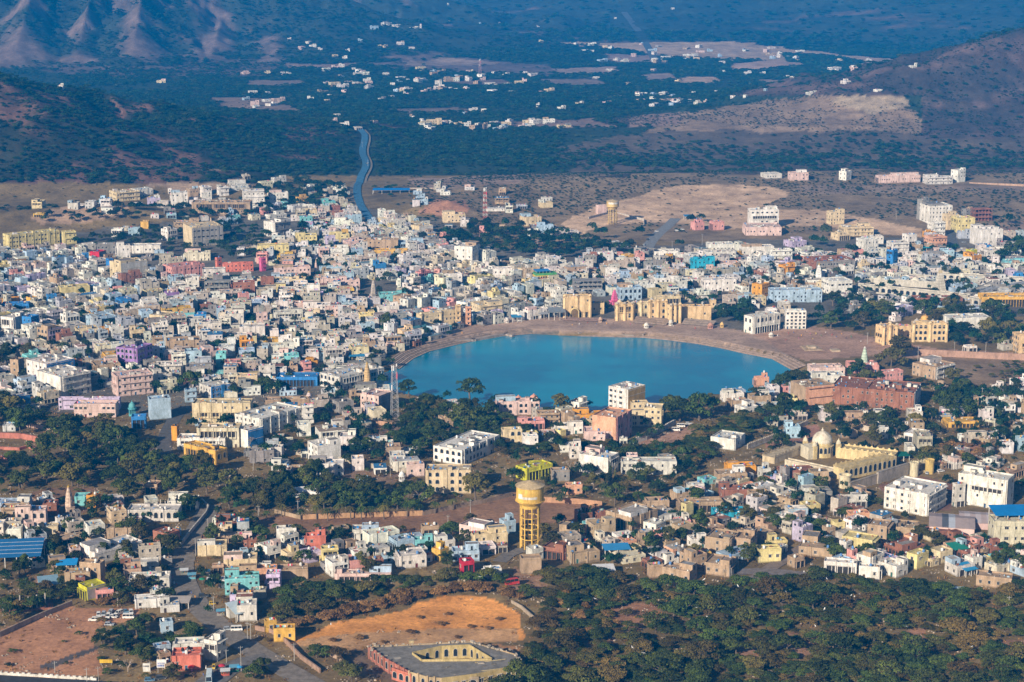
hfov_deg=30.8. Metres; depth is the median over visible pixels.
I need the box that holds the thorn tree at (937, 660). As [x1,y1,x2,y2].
[922,654,961,670]
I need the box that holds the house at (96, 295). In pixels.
[91,293,102,299]
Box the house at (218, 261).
[215,256,221,266]
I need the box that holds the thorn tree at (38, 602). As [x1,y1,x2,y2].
[33,596,47,606]
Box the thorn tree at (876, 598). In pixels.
[866,594,886,606]
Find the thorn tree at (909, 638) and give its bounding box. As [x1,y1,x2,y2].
[891,634,932,647]
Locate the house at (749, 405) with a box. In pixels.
[734,399,757,412]
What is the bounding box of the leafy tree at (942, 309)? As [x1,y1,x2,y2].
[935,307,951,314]
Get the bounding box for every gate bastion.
[910,460,918,476]
[925,458,934,473]
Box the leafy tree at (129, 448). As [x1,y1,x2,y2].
[122,442,147,453]
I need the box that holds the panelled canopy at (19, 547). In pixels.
[0,537,44,567]
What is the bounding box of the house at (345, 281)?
[338,276,359,289]
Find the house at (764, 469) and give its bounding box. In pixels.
[757,462,770,477]
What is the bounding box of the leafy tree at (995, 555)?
[991,550,1009,562]
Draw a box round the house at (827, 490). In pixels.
[799,484,832,500]
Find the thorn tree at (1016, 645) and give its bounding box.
[1003,641,1023,658]
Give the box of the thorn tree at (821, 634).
[803,629,830,646]
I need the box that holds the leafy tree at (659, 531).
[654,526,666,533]
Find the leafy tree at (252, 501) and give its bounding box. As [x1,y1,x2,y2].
[247,495,264,509]
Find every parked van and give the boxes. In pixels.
[122,613,134,618]
[231,625,242,630]
[672,427,679,430]
[677,423,684,426]
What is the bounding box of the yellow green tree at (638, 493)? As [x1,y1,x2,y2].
[632,491,641,501]
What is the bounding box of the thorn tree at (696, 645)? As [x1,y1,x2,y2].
[686,642,706,654]
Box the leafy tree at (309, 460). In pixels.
[306,458,313,467]
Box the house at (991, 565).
[984,556,1011,571]
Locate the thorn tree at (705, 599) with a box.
[696,594,723,613]
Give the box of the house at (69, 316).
[60,311,79,322]
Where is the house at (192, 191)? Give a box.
[186,186,197,198]
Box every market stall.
[180,568,188,574]
[187,572,195,578]
[216,608,224,615]
[220,668,229,675]
[229,664,238,671]
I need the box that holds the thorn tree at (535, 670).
[515,665,549,681]
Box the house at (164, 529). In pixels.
[153,526,179,546]
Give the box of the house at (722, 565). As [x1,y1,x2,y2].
[704,553,738,576]
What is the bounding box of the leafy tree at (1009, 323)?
[998,320,1018,336]
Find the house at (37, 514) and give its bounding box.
[15,504,47,523]
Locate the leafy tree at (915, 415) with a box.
[906,412,927,422]
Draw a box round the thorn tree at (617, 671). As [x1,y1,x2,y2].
[596,664,627,681]
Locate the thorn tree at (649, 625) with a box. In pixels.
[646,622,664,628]
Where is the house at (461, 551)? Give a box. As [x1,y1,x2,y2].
[452,541,479,561]
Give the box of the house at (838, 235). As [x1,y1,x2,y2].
[831,230,849,240]
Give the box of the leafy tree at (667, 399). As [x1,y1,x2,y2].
[659,394,680,407]
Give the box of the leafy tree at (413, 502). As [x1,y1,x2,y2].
[403,499,420,509]
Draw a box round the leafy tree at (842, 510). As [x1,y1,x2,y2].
[835,506,852,517]
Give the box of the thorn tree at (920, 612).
[912,609,928,616]
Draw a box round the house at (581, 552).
[565,539,599,563]
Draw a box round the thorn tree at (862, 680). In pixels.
[857,678,876,681]
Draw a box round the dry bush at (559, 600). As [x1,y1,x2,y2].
[556,598,562,607]
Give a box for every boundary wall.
[0,600,72,636]
[0,671,96,679]
[56,531,105,540]
[180,498,208,544]
[255,625,320,672]
[274,509,301,518]
[284,449,405,472]
[303,510,422,518]
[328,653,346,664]
[353,418,391,424]
[422,492,512,515]
[508,648,520,656]
[511,600,533,616]
[544,497,601,506]
[588,211,643,220]
[633,420,675,443]
[747,420,808,448]
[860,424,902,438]
[919,349,1023,359]
[969,182,1023,185]
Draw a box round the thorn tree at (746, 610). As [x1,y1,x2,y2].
[732,605,757,619]
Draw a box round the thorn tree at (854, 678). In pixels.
[848,674,862,681]
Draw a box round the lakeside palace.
[563,293,591,317]
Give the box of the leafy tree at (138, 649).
[128,646,154,662]
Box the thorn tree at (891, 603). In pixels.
[877,599,904,613]
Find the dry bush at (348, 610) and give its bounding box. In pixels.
[337,607,356,616]
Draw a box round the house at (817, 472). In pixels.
[794,468,830,485]
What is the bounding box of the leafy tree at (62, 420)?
[49,413,79,432]
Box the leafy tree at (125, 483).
[116,476,142,501]
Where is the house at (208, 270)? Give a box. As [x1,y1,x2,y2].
[202,267,225,277]
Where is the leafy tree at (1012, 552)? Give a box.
[999,548,1015,557]
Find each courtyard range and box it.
[762,441,800,463]
[785,458,832,475]
[833,452,896,478]
[836,442,897,461]
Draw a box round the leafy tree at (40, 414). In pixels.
[33,408,51,424]
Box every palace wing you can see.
[416,308,461,324]
[614,301,633,320]
[632,300,647,318]
[648,299,667,317]
[665,302,681,323]
[680,304,710,320]
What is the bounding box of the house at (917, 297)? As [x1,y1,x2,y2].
[911,295,962,305]
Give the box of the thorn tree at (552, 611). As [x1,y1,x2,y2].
[539,609,563,617]
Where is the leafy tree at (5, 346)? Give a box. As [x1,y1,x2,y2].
[0,342,15,359]
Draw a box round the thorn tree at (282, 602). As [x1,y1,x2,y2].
[271,600,292,604]
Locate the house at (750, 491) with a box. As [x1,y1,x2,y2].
[747,488,768,498]
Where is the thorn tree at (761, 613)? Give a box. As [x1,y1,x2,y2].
[744,611,767,623]
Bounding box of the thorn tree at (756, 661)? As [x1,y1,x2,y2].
[741,654,767,668]
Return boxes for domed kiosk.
[128,402,136,415]
[398,470,405,481]
[919,314,929,320]
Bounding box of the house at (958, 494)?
[951,481,965,507]
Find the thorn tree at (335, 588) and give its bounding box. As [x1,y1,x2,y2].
[323,584,349,604]
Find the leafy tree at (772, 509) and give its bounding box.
[762,506,780,516]
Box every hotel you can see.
[26,353,74,374]
[36,364,91,395]
[192,398,252,424]
[425,464,471,493]
[433,430,499,463]
[454,240,479,260]
[592,406,631,440]
[608,381,644,408]
[747,205,778,222]
[767,287,821,301]
[783,308,805,328]
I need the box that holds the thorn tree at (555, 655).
[539,653,565,666]
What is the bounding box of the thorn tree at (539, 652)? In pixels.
[527,647,546,661]
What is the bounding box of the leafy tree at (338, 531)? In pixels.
[326,527,350,538]
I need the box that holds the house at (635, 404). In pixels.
[630,400,647,408]
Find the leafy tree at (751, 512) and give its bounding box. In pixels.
[736,504,757,517]
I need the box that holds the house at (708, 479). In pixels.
[697,474,716,484]
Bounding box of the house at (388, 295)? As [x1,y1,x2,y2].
[379,290,405,301]
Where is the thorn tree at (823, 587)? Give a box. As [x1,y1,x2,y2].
[808,582,839,602]
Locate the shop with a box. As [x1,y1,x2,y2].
[171,646,201,670]
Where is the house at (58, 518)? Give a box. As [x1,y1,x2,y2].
[50,514,64,531]
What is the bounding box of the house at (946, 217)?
[942,211,958,229]
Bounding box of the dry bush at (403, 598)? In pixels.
[396,593,412,603]
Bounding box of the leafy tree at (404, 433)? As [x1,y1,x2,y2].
[392,431,411,443]
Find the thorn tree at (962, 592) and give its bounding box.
[938,589,970,597]
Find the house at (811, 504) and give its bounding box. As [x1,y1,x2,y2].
[799,500,820,515]
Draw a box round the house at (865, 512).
[846,509,869,520]
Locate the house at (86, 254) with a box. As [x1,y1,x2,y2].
[77,252,88,260]
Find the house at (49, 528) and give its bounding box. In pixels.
[38,522,58,535]
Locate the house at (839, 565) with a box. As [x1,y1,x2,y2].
[824,557,857,573]
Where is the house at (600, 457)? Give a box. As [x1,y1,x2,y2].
[579,444,618,473]
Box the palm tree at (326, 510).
[322,508,333,520]
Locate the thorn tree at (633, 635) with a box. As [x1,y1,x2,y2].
[620,630,643,645]
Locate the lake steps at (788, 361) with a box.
[579,329,805,369]
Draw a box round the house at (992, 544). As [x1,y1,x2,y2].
[984,537,1002,553]
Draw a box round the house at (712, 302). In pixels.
[709,298,715,307]
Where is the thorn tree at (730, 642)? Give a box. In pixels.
[719,636,752,656]
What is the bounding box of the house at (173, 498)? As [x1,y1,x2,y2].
[167,491,199,509]
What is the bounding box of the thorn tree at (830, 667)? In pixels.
[816,663,832,671]
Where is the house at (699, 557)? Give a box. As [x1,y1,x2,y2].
[679,547,706,568]
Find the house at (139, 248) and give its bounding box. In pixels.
[131,243,161,253]
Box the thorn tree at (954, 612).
[939,607,970,619]
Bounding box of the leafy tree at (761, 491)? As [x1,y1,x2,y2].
[752,489,772,497]
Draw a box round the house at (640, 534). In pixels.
[634,530,653,548]
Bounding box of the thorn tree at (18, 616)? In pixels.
[2,612,24,621]
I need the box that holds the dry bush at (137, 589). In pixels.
[128,585,143,593]
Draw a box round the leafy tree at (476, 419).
[473,412,483,421]
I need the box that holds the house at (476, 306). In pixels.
[471,299,502,311]
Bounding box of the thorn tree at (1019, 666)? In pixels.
[1013,663,1023,672]
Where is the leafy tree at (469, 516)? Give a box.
[463,513,476,520]
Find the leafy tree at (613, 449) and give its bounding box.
[608,448,620,457]
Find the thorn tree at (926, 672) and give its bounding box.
[909,667,941,681]
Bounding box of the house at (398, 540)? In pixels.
[387,533,414,549]
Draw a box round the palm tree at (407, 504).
[401,502,413,516]
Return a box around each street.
[157,409,186,453]
[170,505,324,681]
[195,653,272,681]
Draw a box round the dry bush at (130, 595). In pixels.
[121,594,133,602]
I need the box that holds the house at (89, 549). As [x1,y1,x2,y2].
[80,534,141,562]
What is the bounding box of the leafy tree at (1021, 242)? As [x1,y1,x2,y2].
[1016,238,1023,252]
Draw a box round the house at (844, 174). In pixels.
[839,168,851,180]
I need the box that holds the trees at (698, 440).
[0,360,1023,681]
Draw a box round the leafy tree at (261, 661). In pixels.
[250,657,271,669]
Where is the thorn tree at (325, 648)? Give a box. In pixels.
[318,645,330,657]
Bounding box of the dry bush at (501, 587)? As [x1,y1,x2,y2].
[497,584,508,590]
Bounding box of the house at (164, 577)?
[128,571,170,591]
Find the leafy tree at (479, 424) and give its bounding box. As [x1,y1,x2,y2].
[469,420,490,431]
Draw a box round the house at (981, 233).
[969,224,1002,245]
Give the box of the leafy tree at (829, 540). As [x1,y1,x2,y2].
[819,536,834,547]
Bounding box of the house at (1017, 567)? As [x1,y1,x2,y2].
[1010,559,1023,576]
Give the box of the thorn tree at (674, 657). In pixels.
[649,652,686,668]
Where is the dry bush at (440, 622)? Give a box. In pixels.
[436,620,446,625]
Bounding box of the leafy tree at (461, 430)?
[453,425,474,433]
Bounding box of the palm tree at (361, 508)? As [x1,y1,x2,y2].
[356,506,366,518]
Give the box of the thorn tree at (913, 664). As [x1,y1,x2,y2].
[898,657,933,669]
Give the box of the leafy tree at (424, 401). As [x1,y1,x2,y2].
[415,398,430,404]
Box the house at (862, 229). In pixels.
[838,222,873,235]
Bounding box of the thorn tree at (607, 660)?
[595,657,625,666]
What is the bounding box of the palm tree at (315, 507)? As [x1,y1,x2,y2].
[310,505,322,518]
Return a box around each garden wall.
[0,432,40,442]
[0,444,34,449]
[0,453,38,459]
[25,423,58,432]
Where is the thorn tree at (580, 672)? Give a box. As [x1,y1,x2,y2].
[565,665,599,681]
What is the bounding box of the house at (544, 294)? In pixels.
[541,291,549,304]
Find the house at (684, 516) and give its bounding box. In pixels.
[673,512,690,521]
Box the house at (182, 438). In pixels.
[177,430,226,449]
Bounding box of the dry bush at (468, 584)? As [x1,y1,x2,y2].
[459,580,481,591]
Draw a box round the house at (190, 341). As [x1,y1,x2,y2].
[166,336,199,348]
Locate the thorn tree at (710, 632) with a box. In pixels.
[698,628,729,639]
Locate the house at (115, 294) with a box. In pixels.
[105,291,121,301]
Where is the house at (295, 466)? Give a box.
[285,464,302,473]
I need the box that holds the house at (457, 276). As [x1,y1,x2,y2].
[442,269,461,286]
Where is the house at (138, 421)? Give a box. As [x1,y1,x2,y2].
[131,413,146,428]
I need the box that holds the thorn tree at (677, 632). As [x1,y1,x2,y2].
[672,630,683,635]
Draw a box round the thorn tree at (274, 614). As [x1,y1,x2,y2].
[267,607,290,618]
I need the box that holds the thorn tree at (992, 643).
[985,639,1006,647]
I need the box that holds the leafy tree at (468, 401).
[457,398,471,406]
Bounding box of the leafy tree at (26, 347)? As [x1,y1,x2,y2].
[19,342,34,352]
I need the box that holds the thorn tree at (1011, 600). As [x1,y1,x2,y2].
[993,594,1018,604]
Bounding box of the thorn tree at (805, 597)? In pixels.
[796,590,830,609]
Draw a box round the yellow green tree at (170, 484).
[161,478,177,490]
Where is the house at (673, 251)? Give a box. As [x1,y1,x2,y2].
[654,248,677,261]
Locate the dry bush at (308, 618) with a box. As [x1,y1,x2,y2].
[303,615,315,624]
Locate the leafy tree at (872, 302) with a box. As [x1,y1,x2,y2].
[866,300,875,308]
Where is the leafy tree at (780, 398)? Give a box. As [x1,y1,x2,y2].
[776,392,794,411]
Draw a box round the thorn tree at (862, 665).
[852,659,876,669]
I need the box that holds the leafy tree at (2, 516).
[0,512,7,518]
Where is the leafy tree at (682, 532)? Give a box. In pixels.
[676,527,687,543]
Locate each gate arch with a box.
[570,308,578,317]
[918,458,927,473]
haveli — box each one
[37,323,62,341]
[116,338,152,368]
[1012,331,1023,353]
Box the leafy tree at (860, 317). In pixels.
[854,311,871,326]
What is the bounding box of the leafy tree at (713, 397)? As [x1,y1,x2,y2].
[705,392,718,414]
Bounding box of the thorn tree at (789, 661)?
[786,660,800,665]
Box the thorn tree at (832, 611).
[814,606,843,619]
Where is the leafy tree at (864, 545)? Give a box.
[855,542,877,551]
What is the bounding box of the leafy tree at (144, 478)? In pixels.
[133,473,150,486]
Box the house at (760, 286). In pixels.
[752,279,769,296]
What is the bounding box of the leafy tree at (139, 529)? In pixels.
[131,522,148,539]
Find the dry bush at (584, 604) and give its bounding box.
[580,602,590,607]
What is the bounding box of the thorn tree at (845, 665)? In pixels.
[827,660,860,675]
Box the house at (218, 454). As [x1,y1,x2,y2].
[184,440,227,464]
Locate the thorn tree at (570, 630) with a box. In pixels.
[560,626,585,639]
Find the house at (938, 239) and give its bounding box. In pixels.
[924,234,946,247]
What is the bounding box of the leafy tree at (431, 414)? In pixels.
[423,411,436,419]
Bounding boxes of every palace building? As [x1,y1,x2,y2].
[875,323,898,345]
[911,320,948,341]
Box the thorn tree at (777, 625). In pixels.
[765,620,788,631]
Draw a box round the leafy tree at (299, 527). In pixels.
[291,524,308,536]
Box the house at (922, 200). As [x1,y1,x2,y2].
[916,197,928,219]
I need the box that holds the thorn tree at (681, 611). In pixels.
[673,608,694,617]
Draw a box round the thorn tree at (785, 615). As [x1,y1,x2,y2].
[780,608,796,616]
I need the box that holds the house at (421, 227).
[411,223,432,231]
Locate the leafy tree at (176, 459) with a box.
[163,455,183,466]
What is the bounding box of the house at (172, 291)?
[164,287,178,295]
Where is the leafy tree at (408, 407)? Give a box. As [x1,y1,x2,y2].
[402,404,421,412]
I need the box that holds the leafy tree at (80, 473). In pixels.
[67,471,87,486]
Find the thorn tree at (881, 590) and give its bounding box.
[863,584,895,596]
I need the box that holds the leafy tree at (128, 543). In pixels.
[119,539,132,548]
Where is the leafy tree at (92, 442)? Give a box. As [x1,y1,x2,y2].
[87,435,103,449]
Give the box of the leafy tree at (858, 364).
[848,358,865,376]
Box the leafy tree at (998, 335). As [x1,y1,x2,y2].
[992,332,1011,343]
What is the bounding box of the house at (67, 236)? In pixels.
[61,230,76,244]
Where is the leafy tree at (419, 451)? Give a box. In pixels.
[407,444,424,455]
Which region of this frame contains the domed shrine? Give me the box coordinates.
[800,428,840,459]
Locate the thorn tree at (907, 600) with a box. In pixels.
[893,595,927,609]
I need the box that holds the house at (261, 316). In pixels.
[256,311,267,322]
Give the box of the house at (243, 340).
[239,335,253,346]
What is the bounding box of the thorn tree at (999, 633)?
[992,630,1008,637]
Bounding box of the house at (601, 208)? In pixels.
[596,204,606,213]
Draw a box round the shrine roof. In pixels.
[958,273,964,281]
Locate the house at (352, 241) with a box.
[343,237,358,247]
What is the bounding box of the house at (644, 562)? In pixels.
[641,556,661,567]
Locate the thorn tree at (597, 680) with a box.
[587,677,604,681]
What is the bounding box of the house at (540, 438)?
[538,431,552,441]
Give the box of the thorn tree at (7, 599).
[0,596,14,604]
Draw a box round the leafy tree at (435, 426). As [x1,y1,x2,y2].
[421,421,441,438]
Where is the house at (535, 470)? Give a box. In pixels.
[516,460,552,480]
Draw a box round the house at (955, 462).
[939,453,973,469]
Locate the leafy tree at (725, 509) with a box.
[716,501,733,512]
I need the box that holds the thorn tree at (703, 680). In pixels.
[686,676,712,681]
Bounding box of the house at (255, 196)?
[242,188,264,208]
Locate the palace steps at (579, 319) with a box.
[564,317,604,321]
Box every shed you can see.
[37,574,59,590]
[169,596,191,608]
[225,600,241,622]
[288,486,305,497]
[306,487,322,495]
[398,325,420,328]
[547,307,565,319]
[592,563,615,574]
[929,512,974,535]
[959,511,993,529]
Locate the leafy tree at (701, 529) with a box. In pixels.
[690,523,708,533]
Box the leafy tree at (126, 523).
[114,516,146,534]
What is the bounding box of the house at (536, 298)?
[529,293,543,306]
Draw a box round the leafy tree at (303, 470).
[291,466,317,486]
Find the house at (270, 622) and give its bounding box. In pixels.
[264,617,276,632]
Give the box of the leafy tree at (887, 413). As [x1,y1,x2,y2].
[876,406,899,421]
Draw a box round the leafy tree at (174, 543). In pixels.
[154,533,182,555]
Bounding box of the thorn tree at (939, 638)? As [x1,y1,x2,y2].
[925,635,949,643]
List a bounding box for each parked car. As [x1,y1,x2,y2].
[88,616,97,620]
[104,621,114,625]
[113,609,122,615]
[144,677,154,681]
[155,674,166,679]
[167,564,175,568]
[199,593,207,597]
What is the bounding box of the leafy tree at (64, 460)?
[56,456,70,465]
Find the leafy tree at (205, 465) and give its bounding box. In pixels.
[197,462,214,471]
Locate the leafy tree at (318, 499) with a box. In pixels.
[305,494,332,508]
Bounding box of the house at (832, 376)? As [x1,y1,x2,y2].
[807,370,844,382]
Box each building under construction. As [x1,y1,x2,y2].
[204,279,229,290]
[572,278,602,292]
[970,207,992,220]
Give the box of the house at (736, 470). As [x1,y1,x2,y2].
[714,464,747,478]
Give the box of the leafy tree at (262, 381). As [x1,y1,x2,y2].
[253,376,273,387]
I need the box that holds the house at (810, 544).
[798,530,837,557]
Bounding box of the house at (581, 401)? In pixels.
[569,396,588,406]
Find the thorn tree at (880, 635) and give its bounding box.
[859,630,888,645]
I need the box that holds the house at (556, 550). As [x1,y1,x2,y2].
[543,539,567,560]
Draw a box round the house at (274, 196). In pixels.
[268,190,287,202]
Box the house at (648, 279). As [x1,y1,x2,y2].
[634,278,652,282]
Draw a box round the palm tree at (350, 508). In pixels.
[345,506,355,518]
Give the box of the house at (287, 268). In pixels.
[274,264,310,275]
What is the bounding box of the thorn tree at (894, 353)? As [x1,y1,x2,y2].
[874,347,908,368]
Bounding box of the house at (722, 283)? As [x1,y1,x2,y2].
[701,276,735,291]
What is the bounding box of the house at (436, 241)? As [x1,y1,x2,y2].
[424,239,445,248]
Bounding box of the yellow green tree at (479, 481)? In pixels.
[462,472,490,500]
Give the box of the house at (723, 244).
[705,241,734,249]
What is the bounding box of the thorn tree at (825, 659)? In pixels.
[813,653,834,663]
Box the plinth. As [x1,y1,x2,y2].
[520,553,540,574]
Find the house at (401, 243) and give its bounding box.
[398,237,423,247]
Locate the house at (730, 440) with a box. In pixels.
[710,430,745,450]
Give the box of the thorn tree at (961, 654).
[955,652,968,658]
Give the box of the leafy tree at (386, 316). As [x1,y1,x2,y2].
[379,312,392,322]
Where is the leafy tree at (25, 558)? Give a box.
[18,553,32,573]
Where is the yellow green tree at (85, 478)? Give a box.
[76,476,88,487]
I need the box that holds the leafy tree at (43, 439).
[25,432,56,461]
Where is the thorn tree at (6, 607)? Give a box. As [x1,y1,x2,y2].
[0,602,22,618]
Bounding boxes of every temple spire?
[64,485,74,512]
[314,260,317,273]
[363,363,370,380]
[369,278,377,296]
[609,289,617,304]
[813,263,822,277]
[861,347,867,362]
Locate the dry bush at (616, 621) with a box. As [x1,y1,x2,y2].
[612,619,620,623]
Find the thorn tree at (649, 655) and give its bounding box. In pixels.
[642,651,660,661]
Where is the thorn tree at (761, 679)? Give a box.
[756,677,766,681]
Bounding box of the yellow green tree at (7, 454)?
[3,450,16,461]
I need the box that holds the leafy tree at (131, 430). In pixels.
[128,428,137,436]
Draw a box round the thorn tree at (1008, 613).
[996,609,1022,618]
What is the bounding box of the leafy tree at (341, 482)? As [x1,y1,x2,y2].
[325,480,342,488]
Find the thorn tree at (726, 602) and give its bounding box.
[713,596,739,606]
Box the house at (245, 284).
[230,280,254,292]
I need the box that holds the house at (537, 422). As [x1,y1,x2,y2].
[517,416,544,428]
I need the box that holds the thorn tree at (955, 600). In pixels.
[945,594,969,609]
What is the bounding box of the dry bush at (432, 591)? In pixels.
[429,588,443,594]
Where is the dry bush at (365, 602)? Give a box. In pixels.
[359,600,375,605]
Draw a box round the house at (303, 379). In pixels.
[276,372,318,385]
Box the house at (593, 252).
[586,251,597,262]
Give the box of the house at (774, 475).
[770,471,777,483]
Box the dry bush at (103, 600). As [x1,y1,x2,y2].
[95,596,111,604]
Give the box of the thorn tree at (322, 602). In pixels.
[313,598,335,609]
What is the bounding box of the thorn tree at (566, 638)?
[544,632,578,647]
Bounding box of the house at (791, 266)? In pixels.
[778,262,795,273]
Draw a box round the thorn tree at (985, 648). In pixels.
[979,645,998,651]
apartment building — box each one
[109,257,147,276]
[183,221,222,246]
[826,207,844,224]
[884,476,947,516]
[958,463,1014,508]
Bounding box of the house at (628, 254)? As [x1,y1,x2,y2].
[621,253,633,256]
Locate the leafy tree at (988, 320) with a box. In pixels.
[979,317,1000,329]
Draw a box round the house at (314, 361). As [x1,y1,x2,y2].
[305,357,317,369]
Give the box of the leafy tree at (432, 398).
[424,394,434,404]
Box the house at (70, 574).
[64,567,91,586]
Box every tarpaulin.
[56,558,77,573]
[349,352,370,360]
[373,188,409,192]
[511,314,521,322]
[538,311,548,319]
[602,542,630,554]
[897,451,909,461]
[946,542,968,554]
[958,561,977,576]
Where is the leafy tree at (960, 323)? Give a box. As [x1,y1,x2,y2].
[957,321,974,333]
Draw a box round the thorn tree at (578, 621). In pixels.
[570,617,585,628]
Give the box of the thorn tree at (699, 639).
[691,635,706,641]
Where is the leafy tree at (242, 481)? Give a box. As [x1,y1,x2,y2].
[234,477,252,488]
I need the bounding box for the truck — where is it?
[505,577,519,585]
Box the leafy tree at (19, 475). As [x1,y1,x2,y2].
[7,472,29,489]
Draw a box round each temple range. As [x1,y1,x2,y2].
[856,283,969,296]
[865,277,934,287]
[903,274,932,278]
[943,272,1023,281]
[947,291,981,305]
[961,281,992,296]
[976,281,1023,292]
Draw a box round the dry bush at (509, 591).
[499,587,516,599]
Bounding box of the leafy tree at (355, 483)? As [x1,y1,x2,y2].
[346,474,365,489]
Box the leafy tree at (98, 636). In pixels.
[91,627,116,643]
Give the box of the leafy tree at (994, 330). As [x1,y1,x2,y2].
[985,326,1000,341]
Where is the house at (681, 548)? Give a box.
[676,544,684,560]
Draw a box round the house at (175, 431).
[171,424,178,440]
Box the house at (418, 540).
[414,533,432,549]
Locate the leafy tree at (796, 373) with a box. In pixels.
[783,369,809,380]
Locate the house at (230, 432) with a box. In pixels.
[197,423,241,447]
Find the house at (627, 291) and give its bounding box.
[616,282,641,299]
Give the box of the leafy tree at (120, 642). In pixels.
[113,634,134,654]
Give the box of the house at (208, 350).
[201,345,227,363]
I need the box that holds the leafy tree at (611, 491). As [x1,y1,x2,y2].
[604,482,625,504]
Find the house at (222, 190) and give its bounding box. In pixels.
[217,184,228,196]
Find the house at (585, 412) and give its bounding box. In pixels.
[572,406,599,417]
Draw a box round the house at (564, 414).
[560,409,574,421]
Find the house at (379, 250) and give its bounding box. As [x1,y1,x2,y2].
[374,248,407,254]
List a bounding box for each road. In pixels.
[0,675,114,681]
[353,128,376,223]
[621,12,659,61]
[643,218,680,247]
[744,421,808,447]
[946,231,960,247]
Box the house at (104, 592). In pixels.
[95,585,113,599]
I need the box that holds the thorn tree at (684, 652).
[669,649,698,659]
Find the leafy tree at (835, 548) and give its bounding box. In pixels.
[826,542,846,554]
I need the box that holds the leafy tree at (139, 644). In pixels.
[134,642,152,654]
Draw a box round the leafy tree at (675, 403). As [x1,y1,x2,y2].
[663,396,696,421]
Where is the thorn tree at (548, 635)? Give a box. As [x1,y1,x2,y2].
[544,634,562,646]
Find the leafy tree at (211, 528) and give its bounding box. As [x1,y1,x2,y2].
[202,523,221,537]
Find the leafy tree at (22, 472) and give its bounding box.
[8,469,29,488]
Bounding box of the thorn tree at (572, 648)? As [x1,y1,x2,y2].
[565,645,576,652]
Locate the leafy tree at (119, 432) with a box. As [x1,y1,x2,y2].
[104,424,129,438]
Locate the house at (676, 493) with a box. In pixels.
[670,486,690,502]
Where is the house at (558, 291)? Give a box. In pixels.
[550,285,566,298]
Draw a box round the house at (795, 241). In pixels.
[783,236,806,247]
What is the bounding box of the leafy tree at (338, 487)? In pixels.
[331,482,348,497]
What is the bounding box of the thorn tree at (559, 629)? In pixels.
[552,627,565,633]
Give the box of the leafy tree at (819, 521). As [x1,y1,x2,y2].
[812,518,825,528]
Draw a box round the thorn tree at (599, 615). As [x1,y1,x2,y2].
[591,613,602,618]
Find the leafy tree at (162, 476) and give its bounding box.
[156,465,181,490]
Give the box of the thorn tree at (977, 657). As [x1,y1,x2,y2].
[973,654,991,662]
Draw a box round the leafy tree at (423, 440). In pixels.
[416,436,429,447]
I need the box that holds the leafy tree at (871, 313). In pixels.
[862,311,876,325]
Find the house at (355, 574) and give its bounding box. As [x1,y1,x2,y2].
[334,564,391,580]
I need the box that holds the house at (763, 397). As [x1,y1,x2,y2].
[747,389,770,402]
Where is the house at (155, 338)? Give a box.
[152,335,162,343]
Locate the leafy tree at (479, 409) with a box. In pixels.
[467,406,487,419]
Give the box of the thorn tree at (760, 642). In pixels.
[743,635,777,653]
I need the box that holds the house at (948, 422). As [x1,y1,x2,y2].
[941,417,978,427]
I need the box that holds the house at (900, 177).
[875,172,920,182]
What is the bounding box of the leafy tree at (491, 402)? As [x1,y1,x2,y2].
[484,399,498,412]
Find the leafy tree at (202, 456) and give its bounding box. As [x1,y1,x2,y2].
[190,449,214,475]
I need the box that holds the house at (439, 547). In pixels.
[431,540,448,560]
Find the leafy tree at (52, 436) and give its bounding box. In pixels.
[48,433,57,440]
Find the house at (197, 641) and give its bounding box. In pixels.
[172,636,204,654]
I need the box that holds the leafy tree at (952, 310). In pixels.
[947,303,965,313]
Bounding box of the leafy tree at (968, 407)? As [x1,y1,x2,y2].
[955,397,981,416]
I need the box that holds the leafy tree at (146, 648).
[138,646,157,662]
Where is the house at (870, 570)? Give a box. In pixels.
[859,562,882,579]
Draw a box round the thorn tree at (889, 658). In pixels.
[873,655,899,668]
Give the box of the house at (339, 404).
[332,397,353,413]
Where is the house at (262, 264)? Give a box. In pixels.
[259,256,266,271]
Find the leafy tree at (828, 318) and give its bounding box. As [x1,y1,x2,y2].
[824,311,837,328]
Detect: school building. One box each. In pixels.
[58,396,120,409]
[73,400,118,417]
[111,368,152,396]
[163,260,204,277]
[192,199,252,215]
[222,261,252,271]
[235,402,301,434]
[363,237,398,250]
[832,376,920,409]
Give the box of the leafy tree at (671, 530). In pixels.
[662,525,677,540]
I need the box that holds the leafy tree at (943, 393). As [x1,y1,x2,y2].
[931,389,956,400]
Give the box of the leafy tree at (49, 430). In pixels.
[46,416,72,434]
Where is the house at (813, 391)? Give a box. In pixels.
[790,378,834,405]
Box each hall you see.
[96,242,115,253]
[320,363,383,389]
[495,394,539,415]
[744,311,779,333]
[845,360,878,372]
[941,313,989,328]
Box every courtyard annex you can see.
[468,676,478,681]
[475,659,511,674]
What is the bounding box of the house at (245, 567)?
[226,563,256,571]
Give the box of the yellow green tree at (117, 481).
[110,478,123,487]
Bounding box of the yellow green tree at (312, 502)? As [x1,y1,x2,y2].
[307,499,318,504]
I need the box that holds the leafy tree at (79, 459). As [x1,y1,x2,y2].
[71,455,92,476]
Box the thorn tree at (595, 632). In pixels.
[587,627,610,641]
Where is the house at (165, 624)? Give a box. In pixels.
[159,617,173,633]
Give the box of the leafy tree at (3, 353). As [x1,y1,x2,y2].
[0,349,10,365]
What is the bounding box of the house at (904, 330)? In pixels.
[897,324,910,337]
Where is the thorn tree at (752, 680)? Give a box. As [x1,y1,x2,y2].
[743,679,760,681]
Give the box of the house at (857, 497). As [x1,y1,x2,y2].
[843,489,867,507]
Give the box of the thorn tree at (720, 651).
[701,644,728,658]
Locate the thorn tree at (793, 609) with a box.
[779,604,808,616]
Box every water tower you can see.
[515,480,544,549]
[606,199,618,223]
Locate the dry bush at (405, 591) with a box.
[391,587,413,597]

